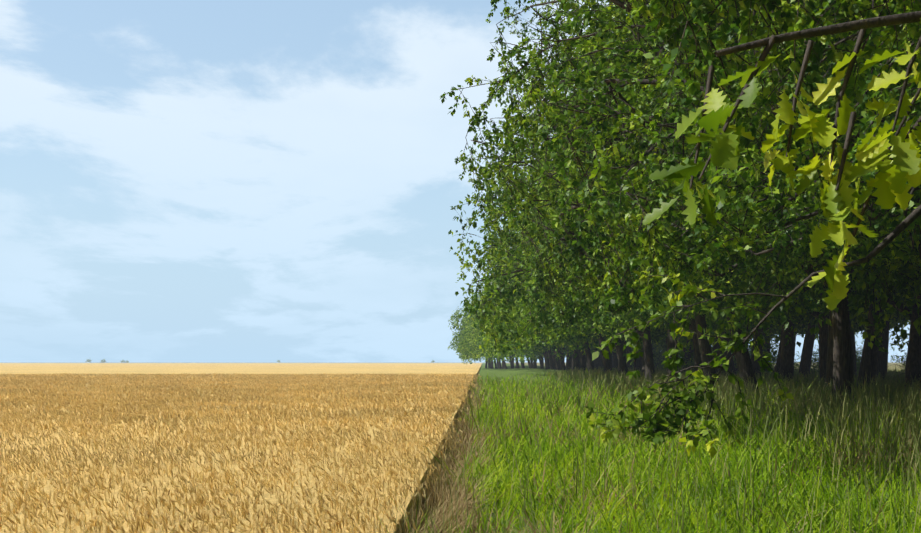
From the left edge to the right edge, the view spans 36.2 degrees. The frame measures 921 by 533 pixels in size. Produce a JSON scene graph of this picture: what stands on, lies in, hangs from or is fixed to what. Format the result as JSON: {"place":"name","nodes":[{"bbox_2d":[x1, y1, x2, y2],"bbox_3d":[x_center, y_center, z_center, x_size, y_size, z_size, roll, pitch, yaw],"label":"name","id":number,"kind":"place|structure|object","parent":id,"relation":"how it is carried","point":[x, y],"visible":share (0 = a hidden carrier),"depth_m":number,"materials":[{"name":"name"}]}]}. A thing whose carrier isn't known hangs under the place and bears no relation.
{"place":"outdoors","nodes":[
{"label":"outdoors","id":0,"kind":"place"},
{"bbox_2d":[0,363,481,532],"bbox_3d":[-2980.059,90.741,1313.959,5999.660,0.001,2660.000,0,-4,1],"label":"wheat field","id":1,"kind":"structure","parent":0,"point":[243,368],"depth_m":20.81,"materials":[{"name":"yellow plant"}]},
{"bbox_2d":[0,0,909,362],"label":"sky","id":2,"kind":"structure","parent":0,"point":[182,181],"materials":[{"name":"blue"}]},
{"bbox_2d":[496,351,555,368],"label":"oak","id":3,"kind":"object","parent":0,"point":[554,359],"depth_m":172.35,"materials":[{"name":"plant"}]},
{"bbox_2d":[540,342,564,369],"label":"oak","id":4,"kind":"object","parent":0,"point":[563,348],"depth_m":154.12,"materials":[{"name":"green plant"}]},
{"bbox_2d":[537,341,599,370],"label":"oak","id":5,"kind":"object","parent":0,"point":[597,360],"depth_m":140.76,"materials":[{"name":"plant"}]},
{"bbox_2d":[523,342,617,369],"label":"oak","id":6,"kind":"object","parent":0,"point":[615,361],"depth_m":125.69,"materials":[{"name":"plant"}]},
{"bbox_2d":[599,356,603,369],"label":"oak","id":7,"kind":"object","parent":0,"point":[601,363],"depth_m":136.81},
{"bbox_2d":[626,345,631,367],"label":"oak","id":8,"kind":"object","parent":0,"point":[628,349],"depth_m":120.12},
{"bbox_2d":[454,0,897,394],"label":"oak","id":9,"kind":"object","parent":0,"point":[561,300],"depth_m":39.88,"materials":[{"name":"green plant"}]},
{"bbox_2d":[440,0,920,331],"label":"oak","id":10,"kind":"object","parent":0,"point":[575,251],"depth_m":27.60,"materials":[{"name":"green plant"}]},
{"bbox_2d":[469,362,920,532],"bbox_3d":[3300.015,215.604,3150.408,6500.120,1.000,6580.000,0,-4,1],"label":"verge grass","id":11,"kind":"structure","parent":0,"point":[501,373],"depth_m":20.03,"materials":[{"name":"green plant"}]},
{"bbox_2d":[454,301,493,367],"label":"oak","id":12,"kind":"object","parent":11,"relation":"on","point":[459,340],"depth_m":308.25,"materials":[{"name":"green plant"}]},
{"bbox_2d":[468,289,502,368],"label":"oak","id":13,"kind":"object","parent":11,"relation":"on","point":[474,298],"depth_m":273.48,"materials":[{"name":"green plant"}]},
{"bbox_2d":[465,287,510,365],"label":"oak","id":14,"kind":"object","parent":11,"relation":"on","point":[469,327],"depth_m":256.30,"materials":[{"name":"green plant"}]},
{"bbox_2d":[458,313,529,368],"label":"tree","id":15,"kind":"object","parent":11,"relation":"on","point":[466,357],"depth_m":267.67,"materials":[{"name":"green plant"}]},
{"bbox_2d":[472,276,518,367],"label":"tree","id":16,"kind":"object","parent":11,"relation":"on","point":[480,313],"depth_m":239.96,"materials":[{"name":"green plant"}]},
{"bbox_2d":[483,342,529,367],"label":"oak","id":17,"kind":"object","parent":11,"relation":"on","point":[494,361],"depth_m":221.55,"materials":[{"name":"green plant"}]},
{"bbox_2d":[479,303,543,368],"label":"tree","id":18,"kind":"object","parent":11,"relation":"on","point":[541,364],"depth_m":194.39,"materials":[{"name":"plant"}]},
{"bbox_2d":[501,351,521,361],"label":"oak","id":19,"kind":"object","parent":11,"relation":"on","point":[507,360],"depth_m":209.23,"materials":[{"name":"green plant"}]},
{"bbox_2d":[480,268,554,369],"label":"tree","id":20,"kind":"object","parent":11,"relation":"on","point":[551,363],"depth_m":167.16,"materials":[{"name":"plant"}]},
{"bbox_2d":[477,231,559,369],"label":"tree","id":21,"kind":"object","parent":11,"relation":"on","point":[558,365],"depth_m":160.85,"materials":[{"name":"plant"}]},
{"bbox_2d":[483,247,579,369],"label":"tree","id":22,"kind":"object","parent":11,"relation":"on","point":[577,364],"depth_m":122.72,"materials":[{"name":"green plant"}]},
{"bbox_2d":[525,351,543,361],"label":"oak","id":23,"kind":"object","parent":11,"relation":"on","point":[540,356],"depth_m":193.59,"materials":[{"name":"green plant"}]},
{"bbox_2d":[490,232,580,362],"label":"tree","id":24,"kind":"object","parent":11,"relation":"on","point":[579,351],"depth_m":127.54,"materials":[{"name":"plant"}]},
{"bbox_2d":[505,341,570,369],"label":"oak","id":25,"kind":"object","parent":11,"relation":"on","point":[568,364],"depth_m":144.55,"materials":[{"name":"plant"}]},
{"bbox_2d":[526,348,551,360],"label":"oak","id":26,"kind":"object","parent":11,"relation":"on","point":[537,352],"depth_m":178.95,"materials":[{"name":"green plant"}]},
{"bbox_2d":[487,192,594,369],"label":"tree","id":27,"kind":"object","parent":11,"relation":"on","point":[589,358],"depth_m":105.51,"materials":[{"name":"plant"}]},
{"bbox_2d":[511,231,574,370],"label":"tree","id":28,"kind":"object","parent":11,"relation":"on","point":[573,363],"depth_m":134.56,"materials":[{"name":"plant"}]},
{"bbox_2d":[500,212,587,368],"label":"tree","id":29,"kind":"object","parent":11,"relation":"on","point":[586,360],"depth_m":111.61,"materials":[{"name":"plant"}]},
{"bbox_2d":[513,346,594,362],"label":"oak","id":30,"kind":"object","parent":11,"relation":"on","point":[519,356],"visible":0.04,"depth_m":163.38,"materials":[{"name":"green plant"}]},
{"bbox_2d":[491,134,625,372],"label":"tree","id":31,"kind":"object","parent":11,"relation":"on","point":[539,337],"depth_m":85.32,"materials":[{"name":"green plant"}]},
{"bbox_2d":[478,132,650,375],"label":"tree","id":32,"kind":"object","parent":11,"relation":"on","point":[518,173],"depth_m":77.72,"materials":[{"name":"green plant"}]},
{"bbox_2d":[541,341,595,349],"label":"oak","id":33,"kind":"object","parent":11,"relation":"on","point":[551,346],"depth_m":137.40,"materials":[{"name":"green plant"}]},
{"bbox_2d":[545,342,595,367],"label":"oak","id":34,"kind":"object","parent":11,"relation":"on","point":[548,347],"depth_m":145.28,"materials":[{"name":"plant"}]},
{"bbox_2d":[482,204,664,372],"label":"tree","id":35,"kind":"object","parent":11,"relation":"on","point":[590,335],"depth_m":91.38,"materials":[{"name":"green plant"}]},
{"bbox_2d":[555,347,591,361],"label":"oak","id":36,"kind":"object","parent":11,"relation":"on","point":[563,355],"depth_m":143.67,"materials":[{"name":"green plant"}]},
{"bbox_2d":[482,22,677,379],"bbox_3d":[8.548,-3.396,64.716,15.115,19.348,18.979,0,-4,4],"label":"tree","id":37,"kind":"object","parent":11,"relation":"on","point":[532,335],"depth_m":62.95,"materials":[{"name":"green plant"}]},
{"bbox_2d":[550,337,665,371],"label":"tree","id":38,"kind":"object","parent":11,"relation":"on","point":[594,342],"depth_m":101.39,"materials":[{"name":"green plant"}]},
{"bbox_2d":[569,342,663,354],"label":"oak","id":39,"kind":"object","parent":11,"relation":"on","point":[614,351],"depth_m":122.46,"materials":[{"name":"green plant"}]},
{"bbox_2d":[556,339,712,361],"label":"oak","id":40,"kind":"object","parent":11,"relation":"on","point":[598,343],"depth_m":106.32,"materials":[{"name":"green plant"}]},
{"bbox_2d":[563,331,711,353],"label":"oak","id":41,"kind":"object","parent":11,"relation":"on","point":[613,338],"depth_m":97.56,"materials":[{"name":"green plant"}]},
{"bbox_2d":[469,85,807,380],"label":"oak","id":42,"kind":"object","parent":11,"relation":"on","point":[572,325],"depth_m":70.70,"materials":[{"name":"green plant"}]},
{"bbox_2d":[630,344,680,370],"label":"tree","id":43,"kind":"object","parent":11,"relation":"on","point":[656,349],"depth_m":118.96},
{"bbox_2d":[507,32,866,374],"bbox_3d":[9.353,-2.197,59.196,13.362,15.965,18.730,1,-4,-17],"label":"oak","id":44,"kind":"object","parent":11,"relation":"on","point":[775,323],"depth_m":58.69,"materials":[{"name":"green plant"}]},
{"bbox_2d":[683,339,693,372],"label":"oak","id":45,"kind":"object","parent":11,"relation":"on","point":[688,355],"depth_m":83.06,"materials":[{"name":"plant"}]},
{"bbox_2d":[605,332,800,349],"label":"oak","id":46,"kind":"object","parent":11,"relation":"on","point":[691,340],"depth_m":79.23,"materials":[{"name":"green plant"}]},
{"bbox_2d":[605,318,817,375],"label":"tree","id":47,"kind":"object","parent":11,"relation":"on","point":[659,330],"depth_m":73.13,"materials":[{"name":"green plant"}]},
{"bbox_2d":[664,337,772,372],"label":"tree","id":48,"kind":"object","parent":11,"relation":"on","point":[692,361],"depth_m":82.15,"materials":[{"name":"green plant"}]},
{"bbox_2d":[651,332,803,371],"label":"tree","id":49,"kind":"object","parent":11,"relation":"on","point":[662,341],"depth_m":85.60,"materials":[{"name":"green plant"}]},
{"bbox_2d":[540,366,920,498],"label":"tall seeding grass","id":50,"kind":"structure","parent":11,"relation":"on","point":[908,402],"depth_m":29.16,"materials":[{"name":"green plant"}]},
{"bbox_2d":[544,0,920,420],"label":"oak","id":51,"kind":"object","parent":11,"relation":"on","point":[634,234],"depth_m":28.23,"materials":[{"name":"green plant"}]},
{"bbox_2d":[622,327,859,373],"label":"tree","id":52,"kind":"object","parent":11,"relation":"on","point":[658,337],"depth_m":78.50,"materials":[{"name":"plant"}]},
{"bbox_2d":[592,307,909,377],"bbox_3d":[15.455,-1.936,65.347,15.814,16.362,19.857,-3,-5,35],"label":"tree","id":53,"kind":"object","parent":11,"relation":"on","point":[856,329],"depth_m":63.36,"materials":[{"name":"green plant"}]},
{"bbox_2d":[611,104,913,384],"bbox_3d":[11.280,-3.250,47.651,17.315,16.526,12.352,3,-5,-36],"label":"oak","id":54,"kind":"object","parent":11,"relation":"on","point":[892,316],"depth_m":47.81,"materials":[{"name":"green plant"}]},
{"bbox_2d":[724,324,807,371],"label":"tree","id":55,"kind":"object","parent":11,"relation":"on","point":[803,349],"depth_m":69.40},
{"bbox_2d":[733,334,817,370],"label":"shrub","id":56,"kind":"object","parent":11,"relation":"on","point":[775,356],"depth_m":100.60,"materials":[{"name":"green plant"}]},
{"bbox_2d":[648,313,903,377],"bbox_3d":[12.884,-2.519,58.796,13.391,16.568,13.572,-1,-4,19],"label":"tree","id":57,"kind":"object","parent":11,"relation":"on","point":[661,320],"depth_m":56.97,"materials":[{"name":"green plant"}]},
{"bbox_2d":[644,284,920,391],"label":"tree","id":58,"kind":"object","parent":11,"relation":"on","point":[805,308],"depth_m":40.55,"materials":[{"name":"green plant"}]},
{"bbox_2d":[710,316,910,379],"bbox_3d":[18.551,-3.198,56.539,21.278,17.685,15.180,-2,-4,24],"label":"tree","id":59,"kind":"object","parent":11,"relation":"on","point":[882,357],"depth_m":56.48,"materials":[{"name":"plant"}]},
{"bbox_2d":[730,282,920,388],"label":"tree","id":60,"kind":"object","parent":11,"relation":"on","point":[868,363],"depth_m":44.15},
{"bbox_2d":[794,332,863,373],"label":"shrub","id":61,"kind":"object","parent":11,"relation":"on","point":[817,364],"depth_m":72.75,"materials":[{"name":"plant"}]},
{"bbox_2d":[813,324,856,377],"bbox_3d":[17.789,-2.857,60.426,15.551,17.509,15.343,-2,-5,31],"label":"oak","id":62,"kind":"object","parent":11,"relation":"on","point":[853,349],"depth_m":61.10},
{"bbox_2d":[799,319,905,380],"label":"trunk","id":63,"kind":"object","parent":11,"relation":"on","point":[805,366],"depth_m":65.01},
{"bbox_2d":[880,318,907,381],"bbox_3d":[16.377,3.039,46.558,4.374,3.693,4.384,0,-4,1],"label":"shrub","id":64,"kind":"object","parent":11,"relation":"on","point":[904,363],"depth_m":47.08,"materials":[{"name":"green plant"}]},
{"bbox_2d":[506,0,920,394],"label":"oak","id":65,"kind":"object","parent":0,"point":[720,270],"depth_m":33.16,"materials":[{"name":"green plant"}]},
{"bbox_2d":[509,0,920,310],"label":"oak","id":66,"kind":"object","parent":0,"point":[763,217],"depth_m":20.19,"materials":[{"name":"green plant"}]},
{"bbox_2d":[558,0,920,222],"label":"tree","id":67,"kind":"object","parent":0,"point":[782,59],"depth_m":13.01,"materials":[{"name":"green plant"}]},
{"bbox_2d":[581,205,920,458],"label":"hanging bough","id":68,"kind":"object","parent":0,"point":[690,290],"depth_m":14.78,"materials":[{"name":"green plant"}]},
{"bbox_2d":[592,1,915,329],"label":"oak","id":69,"kind":"object","parent":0,"point":[767,324],"depth_m":36.49,"materials":[{"name":"green plant"}]},
{"bbox_2d":[643,11,920,310],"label":"bough","id":70,"kind":"object","parent":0,"point":[897,173],"depth_m":3.12,"materials":[{"name":"green plant"}]},
{"bbox_2d":[657,0,914,182],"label":"tree","id":71,"kind":"object","parent":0,"point":[885,117],"depth_m":21.95,"materials":[{"name":"green plant"}]},
{"bbox_2d":[683,0,920,211],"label":"tree","id":72,"kind":"object","parent":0,"point":[878,69],"depth_m":17.14,"materials":[{"name":"green plant"}]},
{"bbox_2d":[744,9,920,290],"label":"tree","id":73,"kind":"object","parent":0,"point":[899,254],"depth_m":26.21,"materials":[{"name":"green plant"}]},
{"bbox_2d":[810,348,860,375],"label":"tree","id":74,"kind":"object","parent":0,"point":[857,366],"depth_m":71.84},
{"label":"ground","id":75,"kind":"structure","parent":0,"visible":0},
{"bbox_2d":[350,378,505,532],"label":"dry fringe","id":76,"kind":"object","parent":75,"relation":"on","point":[441,493],"visible":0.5,"depth_m":16.78,"materials":[{"name":"brown plant"}]},
{"bbox_2d":[394,365,481,532],"bbox_3d":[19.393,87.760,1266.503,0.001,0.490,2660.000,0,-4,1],"label":"wheat edge","id":77,"kind":"object","parent":75,"relation":"on","point":[408,508],"visible":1,"depth_m":15.74,"materials":[{"name":"beige plant"}]},
{"bbox_2d":[449,308,486,367],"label":"oak","id":78,"kind":"object","parent":75,"relation":"on","point":[456,322],"depth_m":337.38,"materials":[{"name":"green plant"}]},
{"bbox_2d":[448,309,490,367],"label":"oak","id":79,"kind":"object","parent":75,"relation":"on","point":[454,316],"depth_m":318.45,"materials":[{"name":"green plant"}]},
{"bbox_2d":[450,308,489,367],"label":"oak","id":80,"kind":"object","parent":75,"relation":"on","point":[455,337],"depth_m":323.13,"materials":[{"name":"green plant"}]},
{"bbox_2d":[455,289,500,368],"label":"tree","id":81,"kind":"object","parent":75,"relation":"on","point":[462,350],"depth_m":283.98,"materials":[{"name":"green plant"}]},
{"bbox_2d":[460,316,500,368],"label":"oak","id":82,"kind":"object","parent":75,"relation":"on","point":[462,322],"depth_m":291.69,"materials":[{"name":"green plant"}]},
{"bbox_2d":[460,306,501,367],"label":"oak","id":83,"kind":"object","parent":75,"relation":"on","point":[466,332],"depth_m":291.33,"materials":[{"name":"green plant"}]},
{"bbox_2d":[465,299,504,368],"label":"oak","id":84,"kind":"object","parent":75,"relation":"on","point":[470,331],"depth_m":270.84,"materials":[{"name":"green plant"}]},
{"bbox_2d":[464,323,513,367],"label":"oak","id":85,"kind":"object","parent":75,"relation":"on","point":[466,339],"depth_m":253.13,"materials":[{"name":"green plant"}]},
{"bbox_2d":[466,292,521,367],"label":"tree","id":86,"kind":"object","parent":75,"relation":"on","point":[475,351],"depth_m":229.86,"materials":[{"name":"green plant"}]},
{"bbox_2d":[470,293,524,367],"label":"tree","id":87,"kind":"object","parent":75,"relation":"on","point":[478,331],"depth_m":228.42,"materials":[{"name":"green plant"}]},
{"bbox_2d":[472,293,532,367],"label":"tree","id":88,"kind":"object","parent":75,"relation":"on","point":[481,340],"depth_m":216.52,"materials":[{"name":"green plant"}]},
{"bbox_2d":[471,332,536,367],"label":"oak","id":89,"kind":"object","parent":75,"relation":"on","point":[478,336],"depth_m":207.66,"materials":[{"name":"green plant"}]},
{"bbox_2d":[472,252,549,368],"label":"tree","id":90,"kind":"object","parent":75,"relation":"on","point":[480,282],"depth_m":180.63,"materials":[{"name":"green plant"}]},
{"bbox_2d":[476,312,565,369],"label":"tree","id":91,"kind":"object","parent":75,"relation":"on","point":[491,352],"depth_m":147.77,"materials":[{"name":"green plant"}]},
{"bbox_2d":[493,261,585,372],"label":"tree","id":92,"kind":"object","parent":75,"relation":"on","point":[583,362],"depth_m":117.50,"materials":[{"name":"plant"}]},
{"bbox_2d":[493,183,611,369],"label":"tree","id":93,"kind":"object","parent":75,"relation":"on","point":[609,353],"depth_m":98.23,"materials":[{"name":"plant"}]},
{"bbox_2d":[479,109,627,376],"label":"tree","id":94,"kind":"object","parent":75,"relation":"on","point":[494,251],"depth_m":80.63,"materials":[{"name":"green plant"}]},
{"bbox_2d":[529,344,613,367],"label":"oak","id":95,"kind":"object","parent":75,"relation":"on","point":[538,348],"depth_m":162.12,"materials":[{"name":"plant"}]},
{"bbox_2d":[448,0,722,387],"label":"oak","id":96,"kind":"object","parent":75,"relation":"on","point":[500,325],"depth_m":51.66,"materials":[{"name":"green plant"}]},
{"bbox_2d":[568,343,679,369],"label":"oak","id":97,"kind":"object","parent":75,"relation":"on","point":[577,348],"depth_m":110.67,"materials":[{"name":"green plant"}]},
{"bbox_2d":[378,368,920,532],"bbox_3d":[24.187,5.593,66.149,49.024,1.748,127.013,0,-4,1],"label":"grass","id":98,"kind":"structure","parent":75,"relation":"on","point":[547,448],"depth_m":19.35,"materials":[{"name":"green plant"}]},
{"bbox_2d":[610,316,730,376],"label":"tree","id":99,"kind":"object","parent":75,"relation":"on","point":[725,353],"depth_m":68.84,"materials":[{"name":"plant"}]},
{"bbox_2d":[553,132,793,382],"bbox_3d":[11.424,-3.615,51.956,15.846,17.981,19.897,0,-4,0],"label":"tree","id":100,"kind":"object","parent":75,"relation":"on","point":[787,360],"depth_m":53.48,"materials":[{"name":"green plant"}]},
{"bbox_2d":[435,368,920,532],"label":"dry grass patches","id":101,"kind":"object","parent":75,"relation":"on","point":[856,458],"depth_m":19.80,"materials":[{"name":"green plant"}]},
{"bbox_2d":[591,36,920,353],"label":"oak","id":102,"kind":"object","parent":75,"relation":"on","point":[819,289],"depth_m":30.49,"materials":[{"name":"green plant"}]},
{"bbox_2d":[712,330,805,372],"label":"tree","id":103,"kind":"object","parent":75,"relation":"on","point":[716,346],"depth_m":76.80,"materials":[{"name":"green plant"}]},
{"bbox_2d":[678,320,909,358],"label":"tree","id":104,"kind":"object","parent":75,"relation":"on","point":[685,344],"depth_m":65.84,"materials":[{"name":"green plant"}]},
{"bbox_2d":[695,12,920,316],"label":"tree","id":105,"kind":"object","parent":75,"relation":"on","point":[911,270],"depth_m":31.60,"materials":[{"name":"green plant"}]},
{"bbox_2d":[818,41,920,254],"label":"oak","id":106,"kind":"object","parent":75,"relation":"on","point":[897,209],"depth_m":21.76,"materials":[{"name":"green plant"}]}
]}

